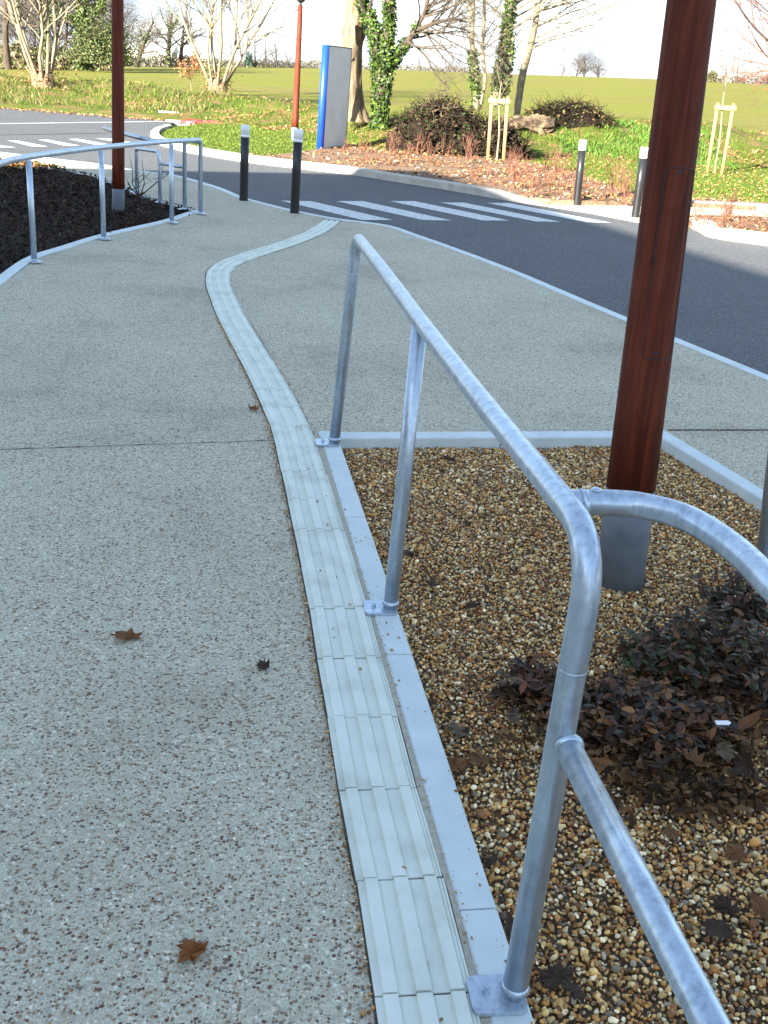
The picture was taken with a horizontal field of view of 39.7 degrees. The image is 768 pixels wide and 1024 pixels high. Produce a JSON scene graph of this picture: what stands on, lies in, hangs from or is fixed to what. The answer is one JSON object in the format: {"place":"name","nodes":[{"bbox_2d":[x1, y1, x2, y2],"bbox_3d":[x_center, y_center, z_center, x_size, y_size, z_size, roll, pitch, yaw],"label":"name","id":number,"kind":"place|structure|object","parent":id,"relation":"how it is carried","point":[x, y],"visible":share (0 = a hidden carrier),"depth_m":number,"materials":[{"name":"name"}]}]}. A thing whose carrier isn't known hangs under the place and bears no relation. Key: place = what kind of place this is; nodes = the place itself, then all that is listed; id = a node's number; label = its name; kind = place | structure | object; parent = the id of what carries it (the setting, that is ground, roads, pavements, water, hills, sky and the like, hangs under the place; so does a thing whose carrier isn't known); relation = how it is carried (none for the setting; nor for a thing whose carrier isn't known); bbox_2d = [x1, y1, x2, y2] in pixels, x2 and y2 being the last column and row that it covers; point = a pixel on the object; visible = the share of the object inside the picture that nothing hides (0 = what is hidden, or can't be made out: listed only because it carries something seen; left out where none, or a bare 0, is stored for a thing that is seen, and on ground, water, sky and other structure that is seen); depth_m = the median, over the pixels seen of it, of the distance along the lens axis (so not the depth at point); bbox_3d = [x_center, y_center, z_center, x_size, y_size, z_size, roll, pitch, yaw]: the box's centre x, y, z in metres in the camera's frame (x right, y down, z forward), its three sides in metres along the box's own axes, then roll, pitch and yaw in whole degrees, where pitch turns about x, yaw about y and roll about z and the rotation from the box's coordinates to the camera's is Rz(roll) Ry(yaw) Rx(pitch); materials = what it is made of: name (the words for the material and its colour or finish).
{"place":"outdoors","nodes":[
{"label":"outdoors","id":0,"kind":"place"},
{"bbox_2d":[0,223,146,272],"bbox_3d":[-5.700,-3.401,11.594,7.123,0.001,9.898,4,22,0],"label":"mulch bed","id":1,"kind":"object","parent":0,"point":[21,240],"depth_m":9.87,"materials":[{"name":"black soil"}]},
{"bbox_2d":[0,161,193,273],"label":"mulch surface","id":2,"kind":"object","parent":1,"relation":"on","point":[70,210],"visible":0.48,"depth_m":12.04,"materials":[{"name":"black plant"}]},
{"bbox_2d":[0,157,65,169],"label":"leaf litter","id":3,"kind":"object","parent":2,"relation":"on","point":[37,164],"visible":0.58,"depth_m":15.41,"materials":[{"name":"brown plant"}]},
{"bbox_2d":[102,126,197,209],"bbox_3d":[-2.757,-3.974,12.329,0.640,0.801,1.887,-12,28,-35],"label":"handrail","id":4,"kind":"object","parent":2,"relation":"on","point":[157,151],"visible":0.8,"depth_m":12.44,"materials":[{"name":"metal"}]},
{"bbox_2d":[112,0,124,212],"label":"timber pole","id":5,"kind":"object","parent":1,"relation":"on","point":[118,178],"visible":0.91,"depth_m":11.46,"materials":[{"name":"wood"}]},
{"bbox_2d":[126,42,178,61],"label":"farm shed","id":6,"kind":"structure","parent":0,"point":[175,49],"depth_m":192.01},
{"bbox_2d":[0,153,767,1023],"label":"pavement","id":7,"kind":"structure","parent":0,"point":[170,705],"depth_m":3.67,"materials":[{"name":"grey concrete"}]},
{"bbox_2d":[0,210,197,285],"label":"bed edging","id":8,"kind":"object","parent":7,"relation":"on","point":[11,271],"visible":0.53,"depth_m":9.47,"materials":[{"name":"concrete"}]},
{"bbox_2d":[0,138,206,262],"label":"handrail","id":9,"kind":"object","parent":7,"relation":"on","point":[28,158],"visible":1,"depth_m":9.84,"materials":[{"name":"metal"}]},
{"bbox_2d":[110,627,146,640],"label":"fallen leaf","id":10,"kind":"object","parent":7,"relation":"on","point":[127,635],"visible":1,"depth_m":3.22,"materials":[{"name":"brown plant"}]},
{"bbox_2d":[0,439,273,449],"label":"paving joint","id":11,"kind":"object","parent":7,"relation":"on","point":[134,444],"visible":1,"depth_m":4.82,"materials":[{"name":"grey concrete"}]},
{"bbox_2d":[176,938,208,963],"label":"fallen leaf","id":12,"kind":"object","parent":7,"relation":"on","point":[193,950],"visible":1,"depth_m":2.10,"materials":[{"name":"brown plant"}]},
{"bbox_2d":[239,125,249,200],"bbox_3d":[-1.756,-4.380,13.402,0.116,0.928,0.112,4,22,0],"label":"bollard","id":13,"kind":"object","parent":7,"relation":"on","point":[244,160],"visible":0.95,"depth_m":13.36,"materials":[{"name":"black metal"}]},
{"bbox_2d":[4,317,532,1023],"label":"grit","id":14,"kind":"object","parent":7,"relation":"on","point":[312,683],"visible":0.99,"depth_m":3.02,"materials":[{"name":"grey gravel"}]},
{"bbox_2d":[290,129,302,213],"bbox_3d":[-1.035,-4.016,12.597,0.124,0.972,0.112,4,22,0],"label":"bollard","id":15,"kind":"object","parent":7,"relation":"on","point":[296,169],"visible":0.95,"depth_m":12.55,"materials":[{"name":"black metal"}]},
{"bbox_2d":[205,220,480,1023],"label":"tactile strip","id":16,"kind":"object","parent":7,"relation":"on","point":[410,928],"visible":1,"depth_m":2.77,"materials":[{"name":"concrete"}]},
{"bbox_2d":[0,152,767,380],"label":"edging strip","id":17,"kind":"object","parent":7,"relation":"on","point":[759,374],"visible":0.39,"depth_m":9.62,"materials":[{"name":"concrete"}]},
{"bbox_2d":[319,431,533,1023],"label":"bed kerb","id":18,"kind":"structure","parent":7,"relation":"on","point":[483,927],"depth_m":2.70,"materials":[{"name":"concrete"}]},
{"bbox_2d":[314,436,490,1023],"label":"mortar joint","id":19,"kind":"object","parent":18,"relation":"on","point":[470,964],"visible":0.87,"depth_m":2.73,"materials":[{"name":"grey concrete"}]},
{"bbox_2d":[315,234,731,1023],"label":"handrail","id":20,"kind":"object","parent":18,"relation":"on","point":[563,760],"visible":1,"depth_m":1.89,"materials":[{"name":"metal"}]},
{"bbox_2d":[570,487,767,603],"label":"return rail","id":21,"kind":"object","parent":20,"relation":"attached to","point":[747,560],"visible":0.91,"depth_m":1.83,"materials":[{"name":"metal"}]},
{"bbox_2d":[318,431,612,451],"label":"bed kerb","id":22,"kind":"structure","parent":7,"relation":"on","point":[487,439],"depth_m":5.26,"materials":[{"name":"concrete"}]},
{"bbox_2d":[661,430,762,513],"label":"bed kerb","id":23,"kind":"structure","parent":7,"relation":"on","point":[745,490],"depth_m":5.07,"materials":[{"name":"concrete"}]},
{"bbox_2d":[0,108,767,374],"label":"road","id":24,"kind":"structure","parent":0,"point":[723,306],"depth_m":12.63,"materials":[{"name":"grey asphalt"}]},
{"bbox_2d":[0,138,127,146],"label":"crossing markings","id":25,"kind":"object","parent":24,"relation":"on","point":[57,142],"visible":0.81,"depth_m":19.90,"materials":[{"name":"paint"}]},
{"bbox_2d":[0,107,199,123],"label":"curb","id":26,"kind":"structure","parent":24,"relation":"on","point":[77,113],"depth_m":28.92,"materials":[{"name":"beige concrete"}]},
{"bbox_2d":[150,124,547,205],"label":"road kerb","id":27,"kind":"structure","parent":24,"relation":"on","point":[410,179],"depth_m":17.86,"materials":[{"name":"concrete"}]},
{"bbox_2d":[284,201,609,222],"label":"crossing markings","id":28,"kind":"object","parent":24,"relation":"on","point":[338,210],"visible":1,"depth_m":14.07,"materials":[{"name":"paint"}]},
{"bbox_2d":[690,217,767,245],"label":"road kerb","id":29,"kind":"structure","parent":24,"relation":"on","point":[743,236],"depth_m":13.32,"materials":[{"name":"concrete"}]},
{"bbox_2d":[0,44,767,132],"bbox_3d":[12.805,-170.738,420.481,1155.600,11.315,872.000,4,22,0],"label":"field","id":30,"kind":"structure","parent":0,"point":[629,99],"depth_m":80.45,"materials":[{"name":"green plant"}]},
{"bbox_2d":[2,0,60,69],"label":"bare tree","id":31,"kind":"object","parent":30,"relation":"on","point":[6,52],"visible":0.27,"depth_m":108.53,"materials":[{"name":"brown plant"}]},
{"bbox_2d":[0,0,70,68],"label":"bare tree","id":32,"kind":"object","parent":30,"relation":"on","point":[44,43],"visible":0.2,"depth_m":107.04,"materials":[{"name":"brown plant"}]},
{"bbox_2d":[0,28,111,70],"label":"hedge","id":33,"kind":"object","parent":30,"relation":"on","point":[61,62],"visible":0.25,"depth_m":112.69,"materials":[{"name":"green plant"}]},
{"bbox_2d":[8,0,145,71],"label":"bare tree","id":34,"kind":"object","parent":30,"relation":"on","point":[95,9],"visible":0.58,"depth_m":101.71,"materials":[{"name":"brown plant"}]},
{"bbox_2d":[58,14,144,66],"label":"holly bush","id":35,"kind":"object","parent":30,"relation":"on","point":[93,47],"visible":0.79,"depth_m":100.70,"materials":[{"name":"green plant"}]},
{"bbox_2d":[100,0,157,65],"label":"bare tree","id":36,"kind":"object","parent":30,"relation":"on","point":[133,21],"visible":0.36,"depth_m":126.80,"materials":[{"name":"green plant"}]},
{"bbox_2d":[124,1,174,67],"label":"bare tree","id":37,"kind":"object","parent":30,"relation":"on","point":[145,38],"visible":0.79,"depth_m":156.44,"materials":[{"name":"brown plant"}]},
{"bbox_2d":[124,51,200,67],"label":"hedge","id":38,"kind":"object","parent":30,"relation":"on","point":[155,61],"visible":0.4,"depth_m":165.98,"materials":[{"name":"green plant"}]},
{"bbox_2d":[135,0,203,67],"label":"bare tree","id":39,"kind":"object","parent":30,"relation":"on","point":[168,60],"visible":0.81,"depth_m":157.72,"materials":[{"name":"brown plant"}]},
{"bbox_2d":[173,44,207,89],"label":"sapling","id":40,"kind":"object","parent":30,"relation":"on","point":[184,68],"visible":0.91,"depth_m":52.59,"materials":[{"name":"orange plant"}]},
{"bbox_2d":[162,0,219,66],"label":"bare tree","id":41,"kind":"object","parent":30,"relation":"on","point":[181,45],"visible":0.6,"depth_m":161.74,"materials":[{"name":"brown plant"}]},
{"bbox_2d":[147,0,334,94],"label":"coppiced tree","id":42,"kind":"object","parent":30,"relation":"on","point":[217,81],"visible":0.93,"depth_m":47.52,"materials":[{"name":"brown plant"}]},
{"bbox_2d":[201,57,320,67],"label":"hedge","id":43,"kind":"object","parent":30,"relation":"on","point":[279,63],"visible":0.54,"depth_m":216.76,"materials":[{"name":"brown plant"}]},
{"bbox_2d":[362,63,467,71],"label":"hedge","id":44,"kind":"object","parent":30,"relation":"on","point":[406,67],"visible":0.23,"depth_m":197.91,"materials":[{"name":"brown plant"}]},
{"bbox_2d":[430,0,483,109],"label":"slender tree","id":45,"kind":"object","parent":30,"relation":"on","point":[475,83],"visible":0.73,"depth_m":33.17,"materials":[{"name":"green plant"}]},
{"bbox_2d":[410,0,573,105],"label":"slender tree","id":46,"kind":"object","parent":30,"relation":"on","point":[508,67],"visible":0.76,"depth_m":33.02,"materials":[{"name":"green plant"}]},
{"bbox_2d":[476,0,590,109],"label":"slender tree","id":47,"kind":"object","parent":30,"relation":"on","point":[482,93],"visible":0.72,"depth_m":32.88,"materials":[{"name":"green plant"}]},
{"bbox_2d":[482,0,627,106],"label":"slender tree","id":48,"kind":"object","parent":30,"relation":"on","point":[509,12],"visible":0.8,"depth_m":32.65,"materials":[{"name":"green plant"}]},
{"bbox_2d":[568,47,605,76],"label":"bare tree","id":49,"kind":"object","parent":30,"relation":"on","point":[582,64],"visible":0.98,"depth_m":188.01,"materials":[{"name":"grey plant"}]},
{"bbox_2d":[513,0,662,115],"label":"slender tree","id":50,"kind":"object","parent":30,"relation":"on","point":[520,87],"visible":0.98,"depth_m":32.68,"materials":[{"name":"beige plant"}]},
{"bbox_2d":[0,74,767,168],"bbox_3d":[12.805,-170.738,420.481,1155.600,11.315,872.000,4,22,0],"label":"grass bank","id":51,"kind":"structure","parent":0,"point":[83,109],"depth_m":30.22,"materials":[{"name":"green plant"}]},
{"bbox_2d":[0,0,124,88],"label":"coppiced tree","id":52,"kind":"object","parent":51,"relation":"on","point":[42,74],"visible":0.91,"depth_m":34.52,"materials":[{"name":"brown plant"}]},
{"bbox_2d":[0,70,405,133],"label":"dry grass","id":53,"kind":"structure","parent":51,"relation":"on","point":[170,90],"depth_m":33.59,"materials":[{"name":"green plant"}]},
{"bbox_2d":[340,0,369,122],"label":"pollard tree","id":54,"kind":"object","parent":51,"relation":"on","point":[353,36],"visible":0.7,"depth_m":25.55,"materials":[{"name":"brown plant"}]},
{"bbox_2d":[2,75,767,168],"bbox_3d":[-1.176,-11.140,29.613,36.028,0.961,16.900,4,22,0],"label":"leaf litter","id":55,"kind":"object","parent":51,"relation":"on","point":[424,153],"visible":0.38,"depth_m":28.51,"materials":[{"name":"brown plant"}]},
{"bbox_2d":[353,0,546,129],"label":"ivy clad tree","id":56,"kind":"object","parent":51,"relation":"on","point":[385,61],"visible":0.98,"depth_m":24.92,"materials":[{"name":"green plant"}]},
{"bbox_2d":[500,113,554,135],"bbox_3d":[3.628,-9.895,27.219,1.425,0.604,0.665,4,22,0],"label":"log","id":57,"kind":"object","parent":51,"relation":"on","point":[540,124],"visible":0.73,"depth_m":27.06,"materials":[{"name":"beige wood"}]},
{"bbox_2d":[512,88,624,129],"bbox_3d":[4.904,-10.512,28.163,2.973,1.352,2.124,4,22,0],"label":"brush heap","id":58,"kind":"object","parent":51,"relation":"on","point":[571,114],"visible":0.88,"depth_m":27.78,"materials":[{"name":"brown plant"}]},
{"bbox_2d":[553,118,745,168],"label":"bank grass","id":59,"kind":"structure","parent":51,"relation":"on","point":[632,145],"depth_m":26.81,"materials":[{"name":"green plant"}]},
{"bbox_2d":[0,0,767,83],"label":"sky","id":60,"kind":"structure","parent":0,"point":[326,28],"materials":[{"name":"white"}]},
{"bbox_2d":[160,117,767,201],"bbox_3d":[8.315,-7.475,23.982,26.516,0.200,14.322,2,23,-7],"label":"lawn","id":61,"kind":"structure","parent":0,"point":[588,163],"depth_m":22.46,"materials":[{"name":"green plant"}]},
{"bbox_2d":[291,0,304,139],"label":"street lamp","id":62,"kind":"object","parent":61,"relation":"on","point":[295,111],"visible":0.91,"depth_m":23.67,"materials":[{"name":"metal"}]},
{"bbox_2d":[316,45,351,148],"bbox_3d":[-1.043,-8.666,22.360,0.178,2.050,1.331,12,24,18],"label":"totem sign","id":63,"kind":"object","parent":61,"relation":"on","point":[335,75],"visible":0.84,"depth_m":22.19,"materials":[{"name":"grey metal"}]},
{"bbox_2d":[381,90,494,156],"bbox_3d":[1.257,-8.424,23.422,2.668,1.848,2.231,4,22,0],"label":"bush","id":64,"kind":"object","parent":61,"relation":"on","point":[450,120],"visible":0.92,"depth_m":22.92,"materials":[{"name":"brown plant"}]},
{"bbox_2d":[468,110,537,159],"bbox_3d":[2.368,-8.215,23.596,2.260,1.359,1.811,4,22,0],"label":"bush","id":65,"kind":"object","parent":61,"relation":"on","point":[513,139],"visible":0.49,"depth_m":23.23,"materials":[{"name":"brown plant"}]},
{"bbox_2d":[506,156,767,203],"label":"leaf litter","id":66,"kind":"object","parent":61,"relation":"on","point":[636,178],"visible":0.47,"depth_m":20.82,"materials":[{"name":"brown plant"}]},
{"bbox_2d":[706,103,736,173],"bbox_3d":[7.352,-8.132,23.357,0.453,1.570,0.118,8,23,8],"label":"tree stake","id":67,"kind":"object","parent":61,"relation":"on","point":[732,108],"visible":0.81,"depth_m":23.29,"materials":[{"name":"brown wood"}]},
{"bbox_2d":[709,28,751,172],"bbox_3d":[7.178,-8.822,22.927,1.055,3.021,0.917,20,27,33],"label":"sapling","id":68,"kind":"object","parent":61,"relation":"on","point":[726,75],"visible":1,"depth_m":22.90,"materials":[{"name":"beige plant"}]},
{"bbox_2d":[711,0,767,117],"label":"bare tree","id":69,"kind":"object","parent":61,"relation":"on","point":[756,29],"visible":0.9,"depth_m":24.25,"materials":[{"name":"brown plant"}]},
{"bbox_2d":[249,144,767,209],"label":"planting bed","id":70,"kind":"object","parent":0,"point":[564,200],"visible":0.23,"depth_m":18.82,"materials":[{"name":"brown plant"}]},
{"bbox_2d":[486,96,509,160],"bbox_3d":[2.374,-7.998,22.358,0.480,1.372,0.121,8,23,8],"label":"tree stake","id":71,"kind":"object","parent":70,"relation":"on","point":[492,100],"visible":0.81,"depth_m":22.29,"materials":[{"name":"brown wood"}]},
{"bbox_2d":[481,29,536,159],"bbox_3d":[2.506,-8.594,22.086,1.219,2.533,1.224,4,22,0],"label":"sapling","id":72,"kind":"object","parent":70,"relation":"on","point":[499,97],"visible":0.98,"depth_m":22.08,"materials":[{"name":"beige plant"}]},
{"bbox_2d":[496,142,543,189],"bbox_3d":[2.127,-5.404,16.657,0.764,0.716,0.405,14,24,22],"label":"dormant shrub","id":73,"kind":"object","parent":70,"relation":"on","point":[514,178],"visible":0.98,"depth_m":16.66,"materials":[{"name":"brown plant"}]},
{"bbox_2d":[595,156,629,196],"bbox_3d":[3.632,-5.223,16.578,0.690,0.645,0.365,14,24,23],"label":"dormant shrub","id":74,"kind":"object","parent":70,"relation":"on","point":[612,184],"visible":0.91,"depth_m":16.57,"materials":[{"name":"brown plant"}]},
{"bbox_2d":[342,445,767,1023],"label":"gravel","id":75,"kind":"structure","parent":0,"point":[561,1005],"depth_m":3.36,"materials":[{"name":"beige gravel"}]},
{"bbox_2d":[495,656,556,707],"bbox_3d":[0.456,0.509,3.166,0.250,0.120,0.218,4,22,0],"label":"shrub","id":76,"kind":"object","parent":75,"relation":"on","point":[537,679],"visible":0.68,"depth_m":3.15,"materials":[{"name":"brown plant"}]},
{"bbox_2d":[533,960,588,987],"bbox_3d":[0.360,0.941,2.173,0.125,0.018,0.051,-6,34,-14],"label":"fallen leaf","id":77,"kind":"object","parent":75,"relation":"on","point":[552,977],"visible":1,"depth_m":2.17,"materials":[{"name":"plant"}]},
{"bbox_2d":[560,971,586,1005],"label":"fallen leaf","id":78,"kind":"object","parent":75,"relation":"on","point":[575,991],"visible":1,"depth_m":2.14,"materials":[{"name":"plant"}]},
{"bbox_2d":[445,639,767,828],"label":"dead leaf litter","id":79,"kind":"object","parent":75,"relation":"on","point":[720,807],"visible":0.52,"depth_m":2.89,"materials":[{"name":"brown plant"}]},
{"bbox_2d":[642,751,682,772],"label":"fallen leaf","id":80,"kind":"object","parent":79,"relation":"on","point":[664,761],"visible":1,"depth_m":2.82,"materials":[{"name":"brown plant"}]},
{"bbox_2d":[674,742,711,773],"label":"fallen leaf","id":81,"kind":"object","parent":79,"relation":"on","point":[693,756],"visible":0.99,"depth_m":2.84,"materials":[{"name":"brown plant"}]},
{"bbox_2d":[716,741,734,762],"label":"fallen leaf","id":82,"kind":"object","parent":79,"relation":"on","point":[724,750],"visible":0.94,"depth_m":2.89,"materials":[{"name":"brown plant"}]},
{"bbox_2d":[727,744,755,777],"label":"fallen leaf","id":83,"kind":"object","parent":79,"relation":"on","point":[743,762],"visible":0.98,"depth_m":2.83,"materials":[{"name":"brown plant"}]},
{"bbox_2d":[737,709,761,730],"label":"fallen leaf","id":84,"kind":"object","parent":79,"relation":"on","point":[746,722],"visible":0.82,"depth_m":3.03,"materials":[{"name":"brown plant"}]},
{"bbox_2d":[613,765,645,794],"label":"fallen leaf","id":85,"kind":"object","parent":75,"relation":"on","point":[624,778],"visible":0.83,"depth_m":2.80,"materials":[{"name":"brown plant"}]},
{"bbox_2d":[534,666,749,759],"bbox_3d":[0.727,0.569,3.066,0.600,0.139,0.400,4,22,0],"label":"shrub","id":86,"kind":"object","parent":75,"relation":"on","point":[666,701],"visible":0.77,"depth_m":3.03,"materials":[{"name":"brown plant"}]},
{"bbox_2d":[599,0,716,595],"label":"timber pole","id":87,"kind":"object","parent":75,"relation":"on","point":[657,274],"visible":0.93,"depth_m":3.48,"materials":[{"name":"wood"}]},
{"bbox_2d":[614,627,718,680],"bbox_3d":[0.904,0.447,3.369,0.330,0.150,0.258,4,22,0],"label":"shrub","id":88,"kind":"object","parent":75,"relation":"on","point":[628,651],"visible":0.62,"depth_m":3.33,"materials":[{"name":"brown plant"}]},
{"bbox_2d":[629,602,767,713],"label":"shrub","id":89,"kind":"object","parent":75,"relation":"on","point":[749,649],"visible":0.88,"depth_m":3.35,"materials":[{"name":"brown plant"}]},
{"bbox_2d":[694,917,737,939],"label":"fallen leaf","id":90,"kind":"object","parent":75,"relation":"on","point":[719,929],"visible":1,"depth_m":2.32,"materials":[{"name":"plant"}]},
{"bbox_2d":[687,562,767,625],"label":"shrub","id":91,"kind":"object","parent":75,"relation":"on","point":[738,598],"visible":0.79,"depth_m":3.73,"materials":[{"name":"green plant"}]},
{"bbox_2d":[712,893,747,921],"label":"fallen leaf","id":92,"kind":"object","parent":75,"relation":"on","point":[726,906],"visible":1,"depth_m":2.39,"materials":[{"name":"black plant"}]},
{"bbox_2d":[725,843,748,864],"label":"fallen leaf","id":93,"kind":"object","parent":75,"relation":"on","point":[734,852],"visible":1,"depth_m":2.56,"materials":[{"name":"brown plant"}]},
{"bbox_2d":[749,887,767,919],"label":"fallen leaf","id":94,"kind":"object","parent":75,"relation":"on","point":[759,905],"visible":1,"depth_m":2.40,"materials":[{"name":"brown plant"}]},
{"bbox_2d":[757,452,767,557],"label":"handrail post","id":95,"kind":"object","parent":75,"relation":"on","point":[762,545],"visible":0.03,"depth_m":3.89,"materials":[{"name":"metal"}]},
{"bbox_2d":[541,205,767,222],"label":"landing path","id":96,"kind":"structure","parent":0,"point":[623,212],"depth_m":15.61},
{"bbox_2d":[573,140,586,204],"bbox_3d":[2.877,-4.974,15.658,0.137,0.947,0.112,4,22,0],"label":"bollard","id":97,"kind":"object","parent":96,"relation":"on","point":[580,170],"visible":0.94,"depth_m":15.61,"materials":[{"name":"metal"}]},
{"bbox_2d":[631,147,647,217],"bbox_3d":[3.532,-4.536,14.705,0.126,0.955,0.112,4,22,0],"label":"bollard","id":98,"kind":"object","parent":96,"relation":"on","point":[639,182],"visible":0.83,"depth_m":14.66,"materials":[{"name":"metal"}]},
{"bbox_2d":[688,213,767,232],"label":"planting bed","id":99,"kind":"object","parent":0,"point":[733,222],"visible":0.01,"depth_m":14.47,"materials":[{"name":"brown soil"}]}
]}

